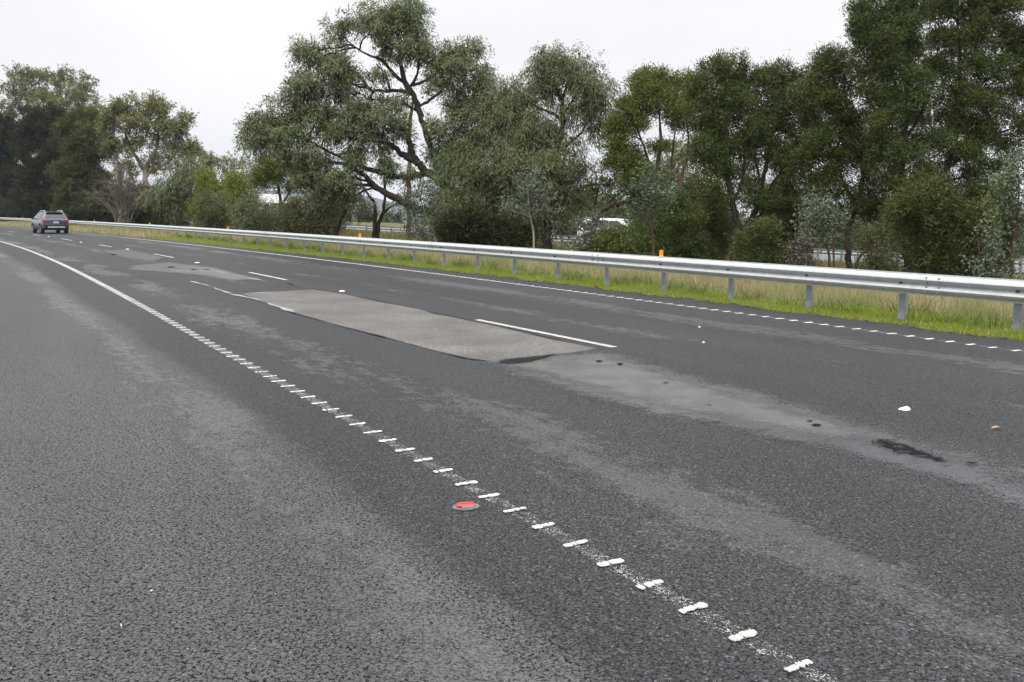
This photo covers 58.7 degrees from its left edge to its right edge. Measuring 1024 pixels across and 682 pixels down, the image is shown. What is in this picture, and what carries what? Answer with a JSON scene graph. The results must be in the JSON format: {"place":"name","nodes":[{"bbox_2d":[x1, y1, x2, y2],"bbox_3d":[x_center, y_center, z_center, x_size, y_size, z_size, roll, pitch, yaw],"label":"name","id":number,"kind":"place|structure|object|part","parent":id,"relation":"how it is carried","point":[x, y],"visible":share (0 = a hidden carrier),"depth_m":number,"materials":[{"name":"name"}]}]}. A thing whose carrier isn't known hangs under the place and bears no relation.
{"place":"outdoors","nodes":[
{"label":"outdoors","id":0,"kind":"place"},
{"bbox_2d":[90,190,867,225],"bbox_3d":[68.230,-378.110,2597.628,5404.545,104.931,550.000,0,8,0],"label":"hills","id":1,"kind":"structure","parent":0,"point":[379,203],"depth_m":2597.60,"materials":[{"name":"green plant"}]},
{"bbox_2d":[0,226,1023,681],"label":"road","id":2,"kind":"structure","parent":0,"point":[654,488],"depth_m":5.31,"materials":[{"name":"grey asphalt"}]},
{"bbox_2d":[31,210,68,233],"bbox_3d":[-33.655,-8.680,66.288,2.102,1.636,4.697,-6,10,-37],"label":"car","id":3,"kind":"object","parent":2,"relation":"on","point":[57,221],"visible":1,"depth_m":64.66,"materials":[{"name":"blue metal"}]},
{"bbox_3d":[-32.421,-8.905,64.605,1.344,0.386,0.293,-6,10,-37],"label":"rear window","id":4,"kind":"part","parent":3,"relation":"part of","materials":[{"name":"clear glass"}]},
{"bbox_2d":[0,337,457,680],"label":"loose chips","id":5,"kind":"object","parent":2,"relation":"on","point":[228,578],"visible":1,"depth_m":3.67,"materials":[{"name":"stone"}]},
{"bbox_2d":[452,502,479,510],"bbox_3d":[-0.244,0.867,4.818,0.148,0.026,0.112,-2,8,-14],"label":"red pavement marker","id":6,"kind":"object","parent":2,"relation":"on","point":[464,506],"visible":1,"depth_m":4.80,"materials":[{"name":"plastic"}]},
{"bbox_2d":[898,406,910,410],"bbox_3d":[3.165,0.539,7.335,0.084,0.024,0.107,7,10,40],"label":"pavement marker","id":7,"kind":"object","parent":2,"relation":"on","point":[906,408],"visible":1,"depth_m":7.31,"materials":[{"name":"white plastic"}]},
{"bbox_2d":[0,0,1023,218],"label":"sky","id":8,"kind":"structure","parent":0,"point":[215,58],"materials":[{"name":"white"}]},
{"bbox_2d":[69,222,1023,339],"bbox_3d":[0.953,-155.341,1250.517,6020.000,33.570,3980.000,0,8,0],"label":"ground","id":9,"kind":"structure","parent":0,"point":[388,224],"depth_m":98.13,"materials":[{"name":"green plant"}]},
{"bbox_2d":[0,106,32,201],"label":"wattle tree","id":10,"kind":"object","parent":9,"relation":"on","point":[8,161],"visible":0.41,"depth_m":143.47,"materials":[{"name":"green plant"}]},
{"bbox_2d":[0,195,35,221],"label":"shrub","id":11,"kind":"object","parent":9,"relation":"on","point":[6,211],"visible":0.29,"depth_m":132.31,"materials":[{"name":"green plant"}]},
{"bbox_2d":[5,102,75,217],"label":"wattle tree","id":12,"kind":"object","parent":9,"relation":"on","point":[43,147],"visible":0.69,"depth_m":120.30,"materials":[{"name":"dark leaf"},{"name":"dark bark"}]},
{"bbox_2d":[0,60,118,184],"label":"gum tree","id":13,"kind":"object","parent":9,"relation":"on","point":[76,95],"visible":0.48,"depth_m":141.16,"materials":[{"name":"green plant"}]},
{"bbox_2d":[41,103,119,211],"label":"wattle tree","id":14,"kind":"object","parent":9,"relation":"on","point":[71,169],"visible":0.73,"depth_m":101.74,"materials":[{"name":"leaf"},{"name":"dark bark"}]},
{"bbox_2d":[60,182,123,224],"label":"shrub","id":15,"kind":"object","parent":9,"relation":"on","point":[84,213],"visible":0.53,"depth_m":92.19,"materials":[{"name":"green plant"}]},
{"bbox_2d":[0,220,204,237],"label":"dry grass","id":16,"kind":"structure","parent":9,"relation":"on","point":[121,231],"depth_m":68.19,"materials":[{"name":"beige plant"}]},
{"bbox_2d":[78,160,154,223],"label":"bare bush","id":17,"kind":"object","parent":9,"relation":"on","point":[124,199],"visible":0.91,"depth_m":81.34,"materials":[{"name":"grey plant"}]},
{"bbox_2d":[92,88,206,220],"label":"gum tree","id":18,"kind":"object","parent":9,"relation":"on","point":[120,108],"visible":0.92,"depth_m":89.36,"materials":[{"name":"green plant"}]},
{"bbox_2d":[114,181,194,226],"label":"shrub","id":19,"kind":"object","parent":9,"relation":"on","point":[142,217],"visible":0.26,"depth_m":83.01,"materials":[{"name":"green plant"}]},
{"bbox_2d":[127,154,214,225],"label":"wattle tree","id":20,"kind":"object","parent":9,"relation":"on","point":[180,184],"visible":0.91,"depth_m":69.62,"materials":[{"name":"green plant"}]},
{"bbox_2d":[183,163,230,224],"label":"wattle tree","id":21,"kind":"object","parent":9,"relation":"on","point":[206,179],"visible":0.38,"depth_m":67.43,"materials":[{"name":"green plant"}]},
{"bbox_2d":[185,186,237,233],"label":"shrub","id":22,"kind":"object","parent":9,"relation":"on","point":[212,217],"visible":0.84,"depth_m":57.65,"materials":[{"name":"green plant"}]},
{"bbox_2d":[182,190,272,225],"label":"shrub","id":23,"kind":"object","parent":9,"relation":"on","point":[191,205],"visible":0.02,"depth_m":79.54,"materials":[{"name":"green plant"}]},
{"bbox_2d":[196,147,262,191],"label":"gum tree","id":24,"kind":"object","parent":9,"relation":"on","point":[213,162],"visible":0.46,"depth_m":124.54,"materials":[{"name":"green plant"}]},
{"bbox_2d":[214,169,259,229],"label":"wattle tree","id":25,"kind":"object","parent":9,"relation":"on","point":[236,181],"visible":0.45,"depth_m":65.54,"materials":[{"name":"green plant"}]},
{"bbox_2d":[221,190,278,230],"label":"shrub","id":26,"kind":"object","parent":9,"relation":"on","point":[246,205],"visible":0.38,"depth_m":54.66,"materials":[{"name":"green plant"}]},
{"bbox_2d":[243,208,279,231],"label":"shrub","id":27,"kind":"object","parent":9,"relation":"on","point":[264,219],"visible":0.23,"depth_m":53.70,"materials":[{"name":"green plant"}]},
{"bbox_2d":[246,149,314,231],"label":"wattle tree","id":28,"kind":"object","parent":9,"relation":"on","point":[266,176],"visible":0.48,"depth_m":51.71,"materials":[{"name":"green plant"}]},
{"bbox_2d":[265,190,353,235],"bbox_3d":[-10.149,-6.264,45.938,4.626,3.682,3.008,0,8,0],"label":"shrub","id":29,"kind":"object","parent":9,"relation":"on","point":[294,216],"visible":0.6,"depth_m":45.42,"materials":[{"name":"green plant"}]},
{"bbox_2d":[309,173,364,235],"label":"gum sapling","id":30,"kind":"object","parent":9,"relation":"on","point":[315,207],"visible":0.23,"depth_m":41.79,"materials":[{"name":"green plant"}]},
{"bbox_2d":[354,206,372,222],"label":"background tree","id":31,"kind":"object","parent":9,"relation":"on","point":[368,219],"visible":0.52,"depth_m":149.76,"materials":[{"name":"green plant"}]},
{"bbox_2d":[231,0,513,216],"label":"gum tree","id":32,"kind":"object","parent":9,"relation":"on","point":[359,122],"visible":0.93,"depth_m":39.71,"materials":[{"name":"green plant"}]},
{"bbox_2d":[343,155,415,237],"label":"gum tree","id":33,"kind":"object","parent":9,"relation":"on","point":[376,229],"visible":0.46,"depth_m":42.95,"materials":[{"name":"green plant"}]},
{"bbox_2d":[384,211,405,222],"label":"background tree","id":34,"kind":"object","parent":9,"relation":"on","point":[398,216],"visible":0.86,"depth_m":149.47,"materials":[{"name":"green plant"}]},
{"bbox_2d":[406,103,413,239],"bbox_3d":[-4.656,-7.580,41.447,0.348,7.008,1.117,0,8,0],"label":"gum snag","id":35,"kind":"object","parent":9,"relation":"on","point":[410,114],"visible":0.24,"depth_m":41.44,"materials":[{"name":"grey plant"}]},
{"bbox_2d":[385,180,460,241],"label":"gum sapling","id":36,"kind":"object","parent":9,"relation":"on","point":[419,194],"visible":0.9,"depth_m":35.89,"materials":[{"name":"green plant"}]},
{"bbox_2d":[430,198,537,247],"bbox_3d":[-1.130,-4.281,35.892,4.422,2.677,2.602,0,8,0],"label":"shrub","id":37,"kind":"object","parent":9,"relation":"on","point":[491,228],"visible":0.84,"depth_m":35.45,"materials":[{"name":"dark leaf"},{"name":"brown bark"}]},
{"bbox_2d":[416,69,556,248],"bbox_3d":[-1.021,-7.223,38.877,6.429,8.398,3.309,0,8,0],"label":"sheoak","id":38,"kind":"object","parent":9,"relation":"on","point":[476,186],"visible":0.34,"depth_m":38.48,"materials":[{"name":"green plant"}]},
{"bbox_2d":[456,188,541,247],"bbox_3d":[-1.030,-6.234,45.743,6.363,4.003,3.340,0,8,0],"label":"shrub","id":39,"kind":"object","parent":9,"relation":"on","point":[534,231],"depth_m":45.82,"materials":[{"name":"green plant"}]},
{"bbox_2d":[0,217,1023,331],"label":"guardrail","id":40,"kind":"object","parent":9,"relation":"on","point":[903,284],"visible":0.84,"depth_m":16.89,"materials":[{"name":"metal"}]},
{"bbox_2d":[495,161,566,247],"bbox_3d":[0.623,-4.356,31.140,2.422,3.516,1.585,0,8,0],"label":"gum sapling","id":41,"kind":"object","parent":9,"relation":"on","point":[529,207],"visible":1,"depth_m":30.91,"materials":[{"name":"green plant"}]},
{"bbox_2d":[477,39,626,248],"bbox_3d":[1.716,-8.012,38.003,6.314,9.107,3.956,0,8,0],"label":"gum tree","id":42,"kind":"object","parent":9,"relation":"on","point":[574,76],"visible":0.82,"depth_m":37.67,"materials":[{"name":"green plant"}]},
{"bbox_2d":[143,236,1023,341],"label":"lush grass","id":43,"kind":"structure","parent":9,"relation":"on","point":[873,314],"depth_m":17.16,"materials":[{"name":"green plant"}]},
{"bbox_2d":[558,207,616,252],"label":"shrub","id":44,"kind":"object","parent":9,"relation":"on","point":[584,226],"visible":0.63,"depth_m":34.42,"materials":[{"name":"green plant"}]},
{"bbox_2d":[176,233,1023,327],"bbox_3d":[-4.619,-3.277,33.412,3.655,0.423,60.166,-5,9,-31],"label":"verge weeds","id":45,"kind":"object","parent":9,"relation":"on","point":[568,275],"visible":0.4,"depth_m":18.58,"materials":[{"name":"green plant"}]},
{"bbox_2d":[554,154,650,251],"bbox_3d":[3.807,-5.456,37.054,4.270,4.479,2.111,0,8,0],"label":"wattle tree","id":46,"kind":"object","parent":9,"relation":"on","point":[607,185],"visible":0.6,"depth_m":36.91,"materials":[{"name":"leaf"},{"name":"brown bark"}]},
{"bbox_2d":[189,218,1023,275],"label":"guardrail","id":47,"kind":"object","parent":9,"relation":"on","point":[841,253],"visible":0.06,"depth_m":50.89,"materials":[{"name":"metal"}]},
{"bbox_2d":[586,219,644,254],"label":"shrub","id":48,"kind":"object","parent":9,"relation":"on","point":[616,242],"visible":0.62,"depth_m":33.74,"materials":[{"name":"green plant"}]},
{"bbox_2d":[614,159,679,255],"bbox_3d":[4.011,-3.706,27.130,1.994,3.452,1.334,0,8,0],"label":"gum sapling","id":49,"kind":"object","parent":9,"relation":"on","point":[638,207],"visible":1,"depth_m":26.99,"materials":[{"name":"green plant"}]},
{"bbox_2d":[624,190,681,256],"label":"shrub","id":50,"kind":"object","parent":9,"relation":"on","point":[641,204],"visible":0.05,"depth_m":39.87,"materials":[{"name":"green plant"}]},
{"bbox_2d":[597,59,709,219],"bbox_3d":[5.628,-7.075,36.277,4.622,8.207,2.667,0,8,0],"label":"wattle tree","id":51,"kind":"object","parent":9,"relation":"on","point":[653,90],"visible":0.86,"depth_m":35.71,"materials":[{"name":"green plant"}]},
{"bbox_2d":[619,183,714,259],"bbox_3d":[5.170,-3.606,29.987,3.088,3.211,1.863,-1,8,-11],"label":"shrub","id":52,"kind":"object","parent":9,"relation":"on","point":[668,231],"visible":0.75,"depth_m":29.71,"materials":[{"name":"green plant"}]},
{"bbox_2d":[337,174,1023,258],"bbox_3d":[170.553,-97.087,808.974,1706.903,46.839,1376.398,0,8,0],"label":"distant tree belt","id":53,"kind":"object","parent":9,"relation":"on","point":[839,236],"visible":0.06,"depth_m":137.29,"materials":[{"name":"green plant"}]},
{"bbox_2d":[646,136,714,191],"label":"background tree","id":54,"kind":"object","parent":9,"relation":"on","point":[678,157],"visible":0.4,"depth_m":94.58,"materials":[{"name":"green plant"}]},
{"bbox_2d":[674,178,731,258],"bbox_3d":[7.540,-4.587,36.008,2.917,3.762,2.589,0,8,0],"label":"shrub","id":55,"kind":"object","parent":9,"relation":"on","point":[692,187],"visible":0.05,"depth_m":35.95,"materials":[{"name":"green plant"}]},
{"bbox_2d":[678,198,741,260],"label":"shrub","id":56,"kind":"object","parent":9,"relation":"on","point":[719,241],"visible":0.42,"depth_m":30.71,"materials":[{"name":"green plant"}]},
{"bbox_2d":[676,47,818,260],"bbox_3d":[7.799,-5.924,30.117,4.779,7.556,2.375,0,8,0],"label":"blackwood tree","id":57,"kind":"object","parent":9,"relation":"on","point":[736,99],"visible":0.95,"depth_m":29.76,"materials":[{"name":"green plant"}]},
{"bbox_2d":[724,213,793,264],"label":"shrub","id":58,"kind":"object","parent":9,"relation":"on","point":[756,242],"visible":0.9,"depth_m":27.24,"materials":[{"name":"green plant"}]},
{"bbox_2d":[729,227,816,264],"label":"shrub","id":59,"kind":"object","parent":9,"relation":"on","point":[789,237],"visible":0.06,"depth_m":31.62,"materials":[{"name":"green plant"}]},
{"bbox_2d":[744,195,817,265],"bbox_3d":[10.031,-3.930,34.065,3.047,3.290,2.267,0,8,0],"label":"shrub","id":60,"kind":"object","parent":9,"relation":"on","point":[793,230],"visible":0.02,"depth_m":33.73,"materials":[{"name":"green plant"}]},
{"bbox_2d":[777,223,827,266],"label":"shrub","id":61,"kind":"object","parent":9,"relation":"on","point":[797,258],"visible":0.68,"depth_m":24.48,"materials":[{"name":"green plant"}]},
{"bbox_2d":[780,185,857,267],"bbox_3d":[8.541,-2.958,25.577,2.159,2.841,1.517,0,8,0],"label":"gum sapling","id":62,"kind":"object","parent":9,"relation":"on","point":[815,207],"visible":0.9,"depth_m":25.42,"materials":[{"name":"green plant"}]},
{"bbox_2d":[777,40,892,268],"bbox_3d":[10.334,-5.577,28.613,4.074,7.616,2.206,0,8,0],"label":"blackwood tree","id":63,"kind":"object","parent":9,"relation":"on","point":[826,94],"visible":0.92,"depth_m":28.26,"materials":[{"name":"green plant"}]},
{"bbox_2d":[842,211,910,271],"bbox_3d":[10.911,-2.567,26.930,2.040,2.548,1.761,0,8,0],"label":"shrub","id":64,"kind":"object","parent":9,"relation":"on","point":[875,259],"visible":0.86,"depth_m":26.88,"materials":[{"name":"green plant"}]},
{"bbox_2d":[868,219,902,246],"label":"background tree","id":65,"kind":"object","parent":9,"relation":"on","point":[883,231],"visible":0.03,"depth_m":99.97,"materials":[{"name":"green plant"}]},
{"bbox_2d":[839,0,959,272],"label":"blackwood tree","id":66,"kind":"object","parent":9,"relation":"on","point":[894,47],"visible":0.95,"depth_m":26.79,"materials":[{"name":"green plant"}]},
{"bbox_2d":[879,165,1016,276],"bbox_3d":[11.528,-2.915,23.981,3.760,3.478,2.087,0,8,0],"label":"shrub","id":67,"kind":"object","parent":9,"relation":"on","point":[937,228],"visible":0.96,"depth_m":23.72,"materials":[{"name":"green plant"}]},
{"bbox_2d":[913,175,1023,277],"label":"shrub","id":68,"kind":"object","parent":9,"relation":"on","point":[1005,236],"visible":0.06,"depth_m":30.27,"materials":[{"name":"green plant"}]},
{"bbox_2d":[917,0,1023,271],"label":"blackwood tree","id":69,"kind":"object","parent":9,"relation":"on","point":[975,129],"visible":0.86,"depth_m":28.19,"materials":[{"name":"green plant"}]},
{"bbox_2d":[955,215,1023,279],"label":"shrub","id":70,"kind":"object","parent":9,"relation":"on","point":[992,244],"visible":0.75,"depth_m":21.37,"materials":[{"name":"green plant"}]},
{"bbox_2d":[976,139,1023,278],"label":"gum sapling","id":71,"kind":"object","parent":9,"relation":"on","point":[1009,184],"visible":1,"depth_m":21.48,"materials":[{"name":"green plant"}]},
{"bbox_2d":[185,224,1023,307],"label":"median grass","id":72,"kind":"structure","parent":0,"point":[387,235],"depth_m":50.45,"materials":[{"name":"green plant"}]},
{"bbox_2d":[196,243,1016,338],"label":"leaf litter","id":73,"kind":"object","parent":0,"point":[670,296],"visible":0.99,"depth_m":16.23,"materials":[{"name":"brown plant"}]},
{"bbox_2d":[192,223,1023,272],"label":"road","id":74,"kind":"structure","parent":0,"point":[822,257],"depth_m":48.74,"materials":[{"name":"grey asphalt"}]},
{"bbox_2d":[258,194,286,211],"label":"truck","id":75,"kind":"object","parent":74,"relation":"on","point":[269,196],"visible":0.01,"depth_m":91.40,"materials":[{"name":"white metal"}]},
{"bbox_2d":[557,217,603,242],"bbox_3d":[5.200,-6.967,57.102,4.673,1.620,2.190,6,9,33],"label":"car","id":76,"kind":"object","parent":74,"relation":"on","point":[573,232],"visible":0.06,"depth_m":57.05,"materials":[{"name":"black paint"}]},
{"bbox_2d":[577,218,630,245],"bbox_3d":[6.360,-6.478,54.154,4.893,1.620,2.190,5,9,32],"label":"car","id":77,"kind":"object","parent":74,"relation":"on","point":[612,220],"visible":0.09,"depth_m":53.65,"materials":[{"name":"white paint"}]},
{"bbox_3d":[5.305,-6.918,53.828,0.810,0.430,0.204,5,9,32],"label":"side window","id":78,"kind":"part","parent":77,"relation":"part of","materials":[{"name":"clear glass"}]},
{"bbox_3d":[6.197,-6.834,53.262,1.150,0.430,0.204,5,9,32],"label":"side window","id":79,"kind":"part","parent":77,"relation":"part of","materials":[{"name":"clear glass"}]}
]}

